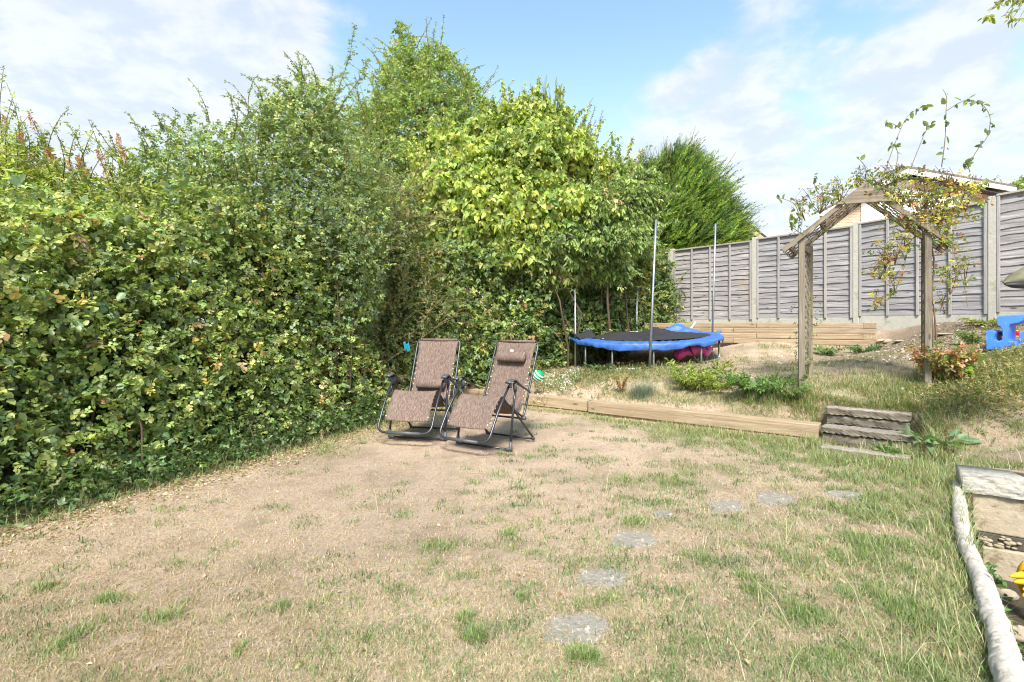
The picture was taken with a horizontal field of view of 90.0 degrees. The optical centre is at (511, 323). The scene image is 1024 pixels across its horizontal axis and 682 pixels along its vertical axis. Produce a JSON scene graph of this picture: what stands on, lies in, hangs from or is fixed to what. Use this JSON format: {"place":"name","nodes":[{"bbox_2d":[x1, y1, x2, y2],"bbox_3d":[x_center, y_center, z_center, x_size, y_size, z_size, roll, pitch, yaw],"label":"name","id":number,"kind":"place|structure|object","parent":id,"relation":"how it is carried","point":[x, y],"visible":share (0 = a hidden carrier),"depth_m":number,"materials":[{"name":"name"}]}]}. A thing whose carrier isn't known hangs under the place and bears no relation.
{"place":"outdoors","nodes":[
{"label":"outdoors","id":0,"kind":"place"},
{"bbox_2d":[0,314,1023,681],"bbox_3d":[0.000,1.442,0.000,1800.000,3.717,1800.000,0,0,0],"label":"ground","id":1,"kind":"structure","parent":0,"point":[390,460],"depth_m":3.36,"materials":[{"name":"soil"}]},
{"bbox_2d":[0,66,234,409],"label":"seeding shrub","id":2,"kind":"object","parent":1,"relation":"on","point":[44,171],"visible":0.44,"depth_m":4.87,"materials":[{"name":"green plant"}]},
{"bbox_2d":[0,166,393,527],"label":"rose hedge","id":3,"kind":"object","parent":1,"relation":"on","point":[217,376],"visible":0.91,"depth_m":4.50,"materials":[{"name":"green plant"}]},
{"bbox_2d":[83,22,425,422],"bbox_3d":[-2.878,-1.171,6.365,3.676,5.038,2.509,0,0,-17],"label":"dog rose","id":4,"kind":"object","parent":1,"relation":"on","point":[319,129],"visible":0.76,"depth_m":6.21,"materials":[{"name":"green plant"}]},
{"bbox_2d":[325,149,476,413],"bbox_3d":[-1.818,-0.447,7.779,2.548,4.542,3.289,0,0,0],"label":"tangled thicket","id":5,"kind":"object","parent":1,"relation":"on","point":[404,274],"visible":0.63,"depth_m":7.90,"materials":[{"name":"green plant"}]},
{"bbox_2d":[403,341,409,351],"bbox_3d":[-1.419,0.311,6.900,0.092,0.149,0.042,0,0,0],"label":"blue rag","id":6,"kind":"object","parent":5,"relation":"hanging from","point":[407,347],"visible":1,"depth_m":6.91,"materials":[{"name":"blue fabric"}]},
{"bbox_2d":[311,13,514,328],"bbox_3d":[-2.794,-3.643,14.019,5.470,9.298,3.874,0,0,-10],"label":"young tree","id":7,"kind":"object","parent":1,"relation":"on","point":[419,87],"visible":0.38,"depth_m":13.41,"materials":[{"name":"green plant"}]},
{"bbox_2d":[377,338,460,440],"bbox_3d":[-1.025,0.739,5.892,0.723,1.106,1.144,0,0,12],"label":"reclining chair","id":8,"kind":"object","parent":1,"relation":"on","point":[433,381],"visible":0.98,"depth_m":5.95,"materials":[{"name":"fabric"}]},
{"bbox_2d":[439,340,538,450],"bbox_3d":[-0.212,0.742,5.512,0.723,1.106,1.144,0,0,30],"label":"reclining chair","id":9,"kind":"object","parent":1,"relation":"on","point":[509,373],"visible":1,"depth_m":5.58,"materials":[{"name":"fabric"}]},
{"bbox_2d":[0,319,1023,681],"bbox_3d":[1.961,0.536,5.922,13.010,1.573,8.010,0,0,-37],"label":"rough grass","id":10,"kind":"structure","parent":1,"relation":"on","point":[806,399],"depth_m":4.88,"materials":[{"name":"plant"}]},
{"bbox_2d":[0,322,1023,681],"bbox_3d":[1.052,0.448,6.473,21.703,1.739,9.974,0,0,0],"label":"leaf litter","id":11,"kind":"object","parent":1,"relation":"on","point":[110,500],"visible":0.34,"depth_m":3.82,"materials":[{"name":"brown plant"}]},
{"bbox_2d":[386,75,641,362],"bbox_3d":[0.197,-1.933,10.292,5.284,5.886,3.418,0,0,0],"label":"lilac shrub","id":12,"kind":"object","parent":1,"relation":"on","point":[509,167],"visible":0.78,"depth_m":9.38,"materials":[{"name":"green plant"}]},
{"bbox_2d":[4,328,1023,681],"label":"dead grass stalks","id":13,"kind":"object","parent":1,"relation":"on","point":[704,546],"visible":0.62,"depth_m":2.95,"materials":[{"name":"beige plant"}]},
{"bbox_2d":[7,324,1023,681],"bbox_3d":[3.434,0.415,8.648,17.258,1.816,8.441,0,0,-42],"label":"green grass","id":14,"kind":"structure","parent":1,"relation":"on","point":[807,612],"depth_m":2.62,"materials":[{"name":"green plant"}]},
{"bbox_2d":[356,207,689,395],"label":"ivy bank","id":15,"kind":"structure","parent":1,"relation":"on","point":[498,314],"depth_m":9.30,"materials":[{"name":"green plant"}]},
{"bbox_2d":[533,370,543,381],"bbox_3d":[0.404,0.807,7.950,0.192,0.190,0.192,0,0,0],"label":"plastic ball","id":16,"kind":"object","parent":1,"relation":"on","point":[538,375],"visible":0.86,"depth_m":7.88,"materials":[{"name":"green plastic"}]},
{"bbox_2d":[528,392,550,405],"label":"flowering plant","id":17,"kind":"object","parent":1,"relation":"on","point":[539,401],"visible":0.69,"depth_m":7.81,"materials":[{"name":"white plant"}]},
{"bbox_2d":[535,372,557,386],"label":"flowering plant","id":18,"kind":"object","parent":1,"relation":"on","point":[546,379],"visible":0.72,"depth_m":8.38,"materials":[{"name":"white plant"}]},
{"bbox_2d":[541,375,564,389],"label":"flowering plant","id":19,"kind":"object","parent":1,"relation":"on","point":[551,380],"visible":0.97,"depth_m":8.21,"materials":[{"name":"white plant"}]},
{"bbox_2d":[522,404,587,412],"bbox_3d":[0.059,1.326,8.239,2.583,0.120,0.200,0,0,34],"label":"timber sleeper","id":20,"kind":"object","parent":1,"relation":"on","point":[551,408],"visible":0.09,"depth_m":7.71,"materials":[{"name":"beige wood"}]},
{"bbox_2d":[456,387,591,410],"bbox_3d":[0.059,1.184,8.219,2.583,0.155,0.200,0,0,34],"label":"timber sleeper","id":21,"kind":"object","parent":20,"relation":"on","point":[570,403],"visible":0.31,"depth_m":7.74,"materials":[{"name":"beige wood"}]},
{"bbox_2d":[509,85,603,343],"bbox_3d":[0.888,-2.593,13.201,2.939,7.186,0.718,0,0,0],"label":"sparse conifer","id":22,"kind":"object","parent":1,"relation":"on","point":[580,125],"visible":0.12,"depth_m":13.01,"materials":[{"name":"green plant"}]},
{"bbox_2d":[553,380,575,395],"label":"flowering plant","id":23,"kind":"object","parent":1,"relation":"on","point":[565,386],"visible":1,"depth_m":7.89,"materials":[{"name":"white plant"}]},
{"bbox_2d":[556,372,573,388],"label":"flowering plant","id":24,"kind":"object","parent":1,"relation":"on","point":[561,377],"visible":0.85,"depth_m":8.18,"materials":[{"name":"white plant"}]},
{"bbox_2d":[565,367,582,379],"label":"flowering plant","id":25,"kind":"object","parent":1,"relation":"on","point":[569,370],"visible":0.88,"depth_m":8.48,"materials":[{"name":"white plant"}]},
{"bbox_2d":[543,613,608,644],"bbox_3d":[0.273,1.320,2.189,0.296,0.046,0.221,0,0,0],"label":"stepping stone","id":26,"kind":"object","parent":1,"relation":"on","point":[591,627],"visible":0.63,"depth_m":2.19,"materials":[{"name":"grey stone"}]},
{"bbox_2d":[512,143,680,367],"bbox_3d":[1.620,-1.386,10.308,3.812,4.608,2.683,0,0,-19],"label":"drooping shrub","id":27,"kind":"object","parent":1,"relation":"on","point":[603,248],"visible":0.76,"depth_m":9.71,"materials":[{"name":"green plant"}]},
{"bbox_2d":[584,362,614,370],"bbox_3d":[1.521,0.782,9.018,0.534,0.218,0.463,0,0,0],"label":"ivy patch","id":28,"kind":"object","parent":1,"relation":"on","point":[607,366],"visible":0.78,"depth_m":8.89,"materials":[{"name":"green plant"}]},
{"bbox_2d":[576,567,628,588],"bbox_3d":[0.466,1.320,2.627,0.292,0.046,0.210,0,0,0],"label":"stepping stone","id":29,"kind":"object","parent":1,"relation":"on","point":[598,573],"visible":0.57,"depth_m":2.62,"materials":[{"name":"grey stone"}]},
{"bbox_2d":[614,374,629,391],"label":"dry red stalks","id":30,"kind":"object","parent":1,"relation":"on","point":[619,384],"visible":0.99,"depth_m":7.56,"materials":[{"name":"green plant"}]},
{"bbox_2d":[611,531,656,548],"bbox_3d":[0.732,1.318,3.085,0.291,0.046,0.232,0,0,0],"label":"stepping stone","id":31,"kind":"object","parent":1,"relation":"on","point":[645,537],"visible":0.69,"depth_m":3.07,"materials":[{"name":"grey stone"}]},
{"bbox_2d":[592,233,676,325],"bbox_3d":[2.669,-0.782,12.284,2.504,2.873,2.388,0,0,0],"label":"climber clump","id":32,"kind":"object","parent":1,"relation":"on","point":[643,265],"visible":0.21,"depth_m":11.83,"materials":[{"name":"green plant"}]},
{"bbox_2d":[625,378,661,400],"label":"fescue clump","id":33,"kind":"object","parent":1,"relation":"on","point":[643,391],"visible":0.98,"depth_m":7.31,"materials":[{"name":"green plant"}]},
{"bbox_2d":[570,220,723,370],"bbox_3d":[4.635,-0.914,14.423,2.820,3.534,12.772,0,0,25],"label":"trampoline","id":34,"kind":"object","parent":1,"relation":"on","point":[675,336],"visible":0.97,"depth_m":9.17,"materials":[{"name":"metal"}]},
{"bbox_2d":[653,510,672,518],"bbox_3d":[1.032,1.320,3.498,0.150,0.046,0.128,0,0,0],"label":"stepping stone","id":35,"kind":"object","parent":1,"relation":"on","point":[664,516],"visible":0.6,"depth_m":3.48,"materials":[{"name":"grey stone"}]},
{"bbox_2d":[670,249,674,314],"bbox_3d":[4.080,-0.650,13.000,0.095,2.500,0.105,0,0,-42],"label":"fence post","id":36,"kind":"object","parent":1,"relation":"on","point":[671,258],"visible":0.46,"depth_m":12.97,"materials":[{"name":"concrete"}]},
{"bbox_2d":[673,345,711,362],"bbox_3d":[3.173,0.502,8.956,0.660,0.355,0.370,0,0,0],"label":"pink bag","id":37,"kind":"object","parent":1,"relation":"on","point":[691,351],"visible":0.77,"depth_m":8.90,"materials":[{"name":"pink fabric"}]},
{"bbox_2d":[628,126,767,251],"bbox_3d":[5.175,-2.677,15.687,4.657,6.553,4.385,0,0,37],"label":"conifer","id":38,"kind":"object","parent":1,"relation":"on","point":[702,204],"visible":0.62,"depth_m":14.76,"materials":[{"name":"green plant"}]},
{"bbox_2d":[591,412,804,439],"bbox_3d":[2.275,1.344,6.678,2.707,0.120,0.200,0,0,38],"label":"timber sleeper","id":39,"kind":"object","parent":1,"relation":"on","point":[635,418],"visible":0.08,"depth_m":6.67,"materials":[{"name":"beige wood"}]},
{"bbox_2d":[588,400,820,438],"bbox_3d":[2.308,1.200,6.619,2.890,0.155,0.200,0,0,38],"label":"timber sleeper","id":40,"kind":"object","parent":39,"relation":"on","point":[780,426],"visible":0.95,"depth_m":6.39,"materials":[{"name":"beige wood"}]},
{"bbox_2d":[664,358,741,389],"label":"leafy plant","id":41,"kind":"object","parent":1,"relation":"on","point":[692,379],"visible":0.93,"depth_m":7.32,"materials":[{"name":"green plant"}]},
{"bbox_2d":[674,320,751,327],"bbox_3d":[4.745,0.125,12.200,0.050,0.450,1.971,0,0,-40],"label":"gravel board","id":42,"kind":"object","parent":1,"relation":"on","point":[719,321],"visible":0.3,"depth_m":12.05,"materials":[{"name":"concrete"}]},
{"bbox_2d":[673,240,751,319],"bbox_3d":[4.730,-0.981,12.187,0.075,1.776,1.971,0,0,-40],"label":"overlap fence","id":43,"kind":"object","parent":42,"relation":"on","point":[733,281],"visible":0.92,"depth_m":12.08,"materials":[{"name":"grey wood"}]},
{"bbox_2d":[700,376,747,392],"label":"leafy plant","id":44,"kind":"object","parent":1,"relation":"on","point":[712,386],"visible":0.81,"depth_m":6.92,"materials":[{"name":"green plant"}]},
{"bbox_2d":[716,338,732,342],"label":"timber sleeper","id":45,"kind":"object","parent":1,"relation":"on","point":[728,340],"visible":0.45,"depth_m":10.79,"materials":[{"name":"brown wood"}]},
{"bbox_2d":[721,333,756,337],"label":"timber sleeper","id":46,"kind":"object","parent":45,"relation":"on","point":[739,335],"visible":0.45,"depth_m":10.65,"materials":[{"name":"brown wood"}]},
{"bbox_2d":[644,328,732,332],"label":"timber sleeper","id":47,"kind":"object","parent":46,"relation":"on","point":[726,330],"visible":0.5,"depth_m":10.91,"materials":[{"name":"brown wood"}]},
{"bbox_2d":[644,323,756,327],"bbox_3d":[4.052,0.032,11.204,2.387,0.100,0.100,0,0,36],"label":"timber sleeper","id":48,"kind":"object","parent":47,"relation":"on","point":[726,325],"visible":0.67,"depth_m":10.95,"materials":[{"name":"brown wood"}]},
{"bbox_2d":[708,500,742,512],"bbox_3d":[1.527,1.322,3.654,0.278,0.046,0.262,0,0,0],"label":"stepping stone","id":49,"kind":"object","parent":1,"relation":"on","point":[734,505],"visible":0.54,"depth_m":3.64,"materials":[{"name":"grey stone"}]},
{"bbox_2d":[473,336,1023,457],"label":"ground weeds","id":50,"kind":"object","parent":1,"relation":"on","point":[975,393],"visible":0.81,"depth_m":5.66,"materials":[{"name":"green plant"}]},
{"bbox_2d":[752,237,757,322],"bbox_3d":[5.410,-0.670,11.400,0.095,2.500,0.105,0,0,-40],"label":"fence post","id":51,"kind":"object","parent":1,"relation":"on","point":[754,319],"visible":0.56,"depth_m":11.36,"materials":[{"name":"concrete"}]},
{"bbox_2d":[748,222,766,237],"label":"house","id":52,"kind":"structure","parent":1,"relation":"on","point":[761,235],"depth_m":25.56,"materials":[{"name":"brick"}]},
{"bbox_2d":[715,368,807,394],"bbox_3d":[3.110,0.744,6.502,1.036,0.345,0.942,0,0,0],"label":"green shrublet","id":53,"kind":"object","parent":1,"relation":"on","point":[761,386],"visible":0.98,"depth_m":6.44,"materials":[{"name":"green plant"}]},
{"bbox_2d":[757,492,798,505],"bbox_3d":[1.961,1.326,3.826,0.345,0.046,0.290,0,0,0],"label":"stepping stone","id":54,"kind":"object","parent":1,"relation":"on","point":[776,499],"visible":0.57,"depth_m":3.80,"materials":[{"name":"grey stone"}]},
{"bbox_2d":[776,380,813,401],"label":"green weed","id":55,"kind":"object","parent":1,"relation":"on","point":[801,389],"visible":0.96,"depth_m":6.09,"materials":[{"name":"green plant"}]},
{"bbox_2d":[733,338,875,345],"bbox_3d":[5.654,0.353,10.055,2.444,0.100,0.100,0,0,36],"label":"timber sleeper","id":56,"kind":"object","parent":1,"relation":"on","point":[822,342],"visible":0.64,"depth_m":9.84,"materials":[{"name":"brown wood"}]},
{"bbox_2d":[757,333,862,339],"bbox_3d":[5.756,0.246,9.983,1.794,0.100,0.100,0,0,36],"label":"timber sleeper","id":57,"kind":"object","parent":56,"relation":"on","point":[818,336],"visible":0.89,"depth_m":9.81,"materials":[{"name":"brown wood"}]},
{"bbox_2d":[733,328,875,333],"bbox_3d":[5.655,0.139,10.056,2.444,0.100,0.100,0,0,36],"label":"timber sleeper","id":58,"kind":"object","parent":57,"relation":"on","point":[815,330],"visible":0.89,"depth_m":9.86,"materials":[{"name":"brown wood"}]},
{"bbox_2d":[757,323,862,327],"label":"timber sleeper","id":59,"kind":"object","parent":58,"relation":"on","point":[820,325],"visible":0.89,"depth_m":9.83,"materials":[{"name":"brown wood"}]},
{"bbox_2d":[863,323,876,327],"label":"timber sleeper","id":60,"kind":"object","parent":58,"relation":"on","point":[869,325],"visible":0.85,"depth_m":9.37,"materials":[{"name":"brown wood"}]},
{"bbox_2d":[863,334,875,339],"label":"timber sleeper","id":61,"kind":"object","parent":56,"relation":"on","point":[869,336],"visible":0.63,"depth_m":9.36,"materials":[{"name":"brown wood"}]},
{"bbox_2d":[757,318,852,328],"bbox_3d":[6.020,0.105,10.625,0.050,0.450,1.862,0,0,-38],"label":"gravel board","id":62,"kind":"object","parent":1,"relation":"on","point":[795,320],"visible":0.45,"depth_m":10.67,"materials":[{"name":"concrete"}]},
{"bbox_2d":[756,225,852,317],"bbox_3d":[6.004,-1.006,10.613,0.075,1.786,1.863,0,0,-38],"label":"overlap fence","id":63,"kind":"object","parent":62,"relation":"on","point":[776,282],"visible":0.81,"depth_m":10.43,"materials":[{"name":"grey wood"}]},
{"bbox_2d":[813,344,847,354],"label":"weed","id":64,"kind":"object","parent":1,"relation":"on","point":[827,350],"visible":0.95,"depth_m":9.20,"materials":[{"name":"green plant"}]},
{"bbox_2d":[826,490,862,498],"bbox_3d":[2.550,1.327,3.913,0.312,0.046,0.213,0,0,0],"label":"stepping stone","id":65,"kind":"object","parent":1,"relation":"on","point":[839,493],"visible":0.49,"depth_m":3.91,"materials":[{"name":"grey stone"}]},
{"bbox_2d":[853,221,859,328],"bbox_3d":[6.630,-0.700,9.850,0.095,2.520,0.105,0,0,-38],"label":"fence post","id":66,"kind":"object","parent":1,"relation":"on","point":[856,316],"visible":0.55,"depth_m":9.81,"materials":[{"name":"concrete"}]},
{"bbox_2d":[820,444,910,464],"bbox_3d":[3.462,1.282,5.036,0.726,0.082,0.166,0,0,41],"label":"step timber","id":67,"kind":"object","parent":1,"relation":"on","point":[850,450],"visible":0.52,"depth_m":5.00,"materials":[{"name":"grey wood"}]},
{"bbox_2d":[846,342,886,351],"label":"weed","id":68,"kind":"object","parent":1,"relation":"on","point":[860,349],"visible":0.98,"depth_m":9.05,"materials":[{"name":"green plant"}]},
{"bbox_2d":[781,182,953,386],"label":"garden arch","id":69,"kind":"structure","parent":1,"relation":"on","point":[856,198],"depth_m":6.28,"materials":[{"name":"brown wood"}]},
{"bbox_2d":[788,296,822,383],"bbox_3d":[3.776,0.225,6.570,0.305,1.250,0.390,0,0,0],"label":"arch creeper","id":70,"kind":"object","parent":69,"relation":"attached to","point":[805,339],"visible":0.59,"depth_m":6.56,"materials":[{"name":"green plant"}]},
{"bbox_2d":[822,432,913,449],"bbox_3d":[3.756,1.245,5.416,0.785,0.122,0.216,-1,-1,44],"label":"step timber","id":71,"kind":"object","parent":1,"relation":"on","point":[837,437],"visible":0.51,"depth_m":5.40,"materials":[{"name":"grey wood"}]},
{"bbox_2d":[822,424,915,441],"bbox_3d":[3.751,1.147,5.405,0.799,0.087,0.236,-1,-1,43],"label":"step timber","id":72,"kind":"object","parent":71,"relation":"on","point":[892,435],"visible":0.91,"depth_m":5.34,"materials":[{"name":"grey wood"}]},
{"bbox_2d":[827,414,910,430],"bbox_3d":[3.940,1.087,5.674,0.755,0.112,0.165,-1,0,44],"label":"step timber","id":73,"kind":"object","parent":1,"relation":"on","point":[866,422],"visible":0.78,"depth_m":5.61,"materials":[{"name":"brown wood"}]},
{"bbox_2d":[826,405,912,421],"bbox_3d":[3.932,0.990,5.659,0.770,0.097,0.176,-1,0,42],"label":"step timber","id":74,"kind":"object","parent":73,"relation":"on","point":[903,416],"visible":1,"depth_m":5.58,"materials":[{"name":"brown wood"}]},
{"bbox_2d":[734,321,1023,384],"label":"rubble","id":75,"kind":"object","parent":1,"relation":"on","point":[957,330],"depth_m":8.03,"materials":[{"name":"beige gravel"}]},
{"bbox_2d":[776,90,1001,382],"bbox_3d":[4.642,-1.072,6.131,2.764,3.642,1.743,0,0,0],"label":"honeysuckle","id":76,"kind":"object","parent":1,"relation":"on","point":[951,189],"visible":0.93,"depth_m":6.03,"materials":[{"name":"green plant"}]},
{"bbox_2d":[870,440,907,453],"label":"step weed","id":77,"kind":"object","parent":1,"relation":"on","point":[879,447],"visible":0.58,"depth_m":5.05,"materials":[{"name":"green plant"}]},
{"bbox_2d":[820,166,1018,228],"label":"house","id":78,"kind":"structure","parent":1,"relation":"on","point":[863,212],"depth_m":23.95,"materials":[{"name":"brick"}]},
{"bbox_2d":[859,314,987,330],"bbox_3d":[7.165,0.080,9.025,0.050,0.460,1.857,0,0,-33],"label":"gravel board","id":79,"kind":"object","parent":1,"relation":"on","point":[890,322],"visible":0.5,"depth_m":9.20,"materials":[{"name":"concrete"}]},
{"bbox_2d":[858,201,987,315],"bbox_3d":[7.148,-1.061,9.014,0.075,1.836,1.857,0,0,-33],"label":"overlap fence","id":80,"kind":"object","parent":79,"relation":"on","point":[906,301],"visible":0.73,"depth_m":8.99,"materials":[{"name":"grey wood"}]},
{"bbox_2d":[897,423,982,457],"bbox_3d":[4.130,1.133,4.928,0.581,0.273,0.624,0,0,0],"label":"dock plant","id":81,"kind":"object","parent":1,"relation":"on","point":[930,439],"visible":0.77,"depth_m":4.87,"materials":[{"name":"green plant"}]},
{"bbox_2d":[905,337,984,385],"bbox_3d":[4.981,0.435,5.886,0.673,0.574,0.765,0,0,0],"label":"red weed","id":82,"kind":"object","parent":1,"relation":"on","point":[940,366],"visible":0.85,"depth_m":5.75,"materials":[{"name":"green plant"}]},
{"bbox_2d":[954,341,971,344],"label":"rubble stone","id":83,"kind":"object","parent":1,"relation":"on","point":[967,342],"visible":0.43,"depth_m":7.38,"materials":[{"name":"grey stone"}]},
{"bbox_2d":[944,354,984,378],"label":"broad leaf plant","id":84,"kind":"object","parent":1,"relation":"on","point":[969,368],"visible":0.29,"depth_m":5.76,"materials":[{"name":"green plant"}]},
{"bbox_2d":[953,329,982,343],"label":"bank weed","id":85,"kind":"object","parent":1,"relation":"on","point":[969,337],"visible":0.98,"depth_m":7.29,"materials":[{"name":"green plant"}]},
{"bbox_2d":[957,317,997,325],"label":"bank weed","id":86,"kind":"object","parent":1,"relation":"on","point":[979,322],"visible":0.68,"depth_m":8.04,"materials":[{"name":"green plant"}]},
{"bbox_2d":[951,481,1023,681],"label":"log","id":87,"kind":"object","parent":1,"relation":"on","point":[1005,662],"visible":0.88,"depth_m":2.16,"materials":[{"name":"grey wood"}]},
{"bbox_2d":[956,464,1023,581],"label":"garden wall","id":88,"kind":"structure","parent":1,"relation":"on","point":[1002,507],"depth_m":3.69,"materials":[{"name":"beige stone"}]},
{"bbox_2d":[988,196,996,321],"bbox_3d":[7.700,-0.760,8.200,0.095,2.560,0.105,0,0,-33],"label":"fence post","id":89,"kind":"object","parent":1,"relation":"on","point":[992,313],"visible":0.5,"depth_m":8.17,"materials":[{"name":"concrete"}]},
{"bbox_2d":[968,504,1023,660],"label":"sunken ground cover","id":90,"kind":"object","parent":1,"relation":"on","point":[992,571],"visible":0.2,"depth_m":2.88,"materials":[{"name":"green plant"}]},
{"bbox_2d":[977,0,1023,28],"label":"overhanging tree","id":91,"kind":"object","parent":1,"relation":"on","point":[987,18],"visible":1,"depth_m":5.01,"materials":[{"name":"green plant"}]},
{"bbox_2d":[986,314,1023,349],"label":"plastic seesaw","id":92,"kind":"object","parent":1,"relation":"on","point":[1007,324],"visible":0.92,"depth_m":6.50},
{"bbox_2d":[992,468,1023,476],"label":"timber offcut","id":93,"kind":"object","parent":1,"relation":"on","point":[1021,473],"visible":0.27,"depth_m":3.79,"materials":[{"name":"wood"}]},
{"bbox_2d":[997,587,1019,600],"bbox_3d":[3.259,1.793,3.401,0.194,0.074,0.174,0,0,0],"label":"rock","id":94,"kind":"object","parent":1,"relation":"on","point":[1012,593],"visible":0.45,"depth_m":3.36,"materials":[{"name":"beige stone"}]},
{"bbox_2d":[997,312,1023,316],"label":"gravel board","id":95,"kind":"object","parent":1,"relation":"on","point":[1006,313],"visible":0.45,"depth_m":8.03,"materials":[{"name":"concrete"}]},
{"bbox_2d":[996,189,1023,311],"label":"overlap fence","id":96,"kind":"object","parent":95,"relation":"on","point":[1009,232],"visible":0.94,"depth_m":8.02,"materials":[{"name":"grey wood"}]},
{"bbox_2d":[1002,267,1023,288],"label":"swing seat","id":97,"kind":"object","parent":1,"relation":"on","point":[1015,279],"visible":1,"depth_m":4.15,"materials":[{"name":"fabric"}]},
{"bbox_2d":[1008,174,1023,189],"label":"tree","id":98,"kind":"object","parent":1,"relation":"on","point":[1020,182],"visible":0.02,"depth_m":39.95,"materials":[{"name":"green plant"}]},
{"bbox_2d":[1009,560,1023,597],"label":"yellow toy","id":99,"kind":"object","parent":1,"relation":"on","point":[1018,575],"visible":1,"depth_m":3.03,"materials":[{"name":"yellow plastic"}]},
{"bbox_2d":[1012,625,1023,643],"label":"rock","id":100,"kind":"object","parent":1,"relation":"on","point":[1020,630],"visible":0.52,"depth_m":2.92,"materials":[{"name":"beige stone"}]},
{"bbox_2d":[0,0,1023,325],"label":"sky","id":101,"kind":"structure","parent":0,"point":[798,89],"materials":[{"name":"blue"}]},
{"bbox_3d":[3.415,0.165,13.750,0.050,0.470,1.895,0,0,-42],"label":"gravel board","id":102,"kind":"object","parent":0,"visible":0},
{"bbox_2d":[649,251,669,315],"bbox_3d":[3.400,-0.946,13.737,0.075,1.786,1.895,0,0,-42],"label":"overlap fence","id":103,"kind":"object","parent":102,"relation":"on","point":[668,252],"visible":0.05,"depth_m":13.03,"materials":[{"name":"grey wood"}]}
]}

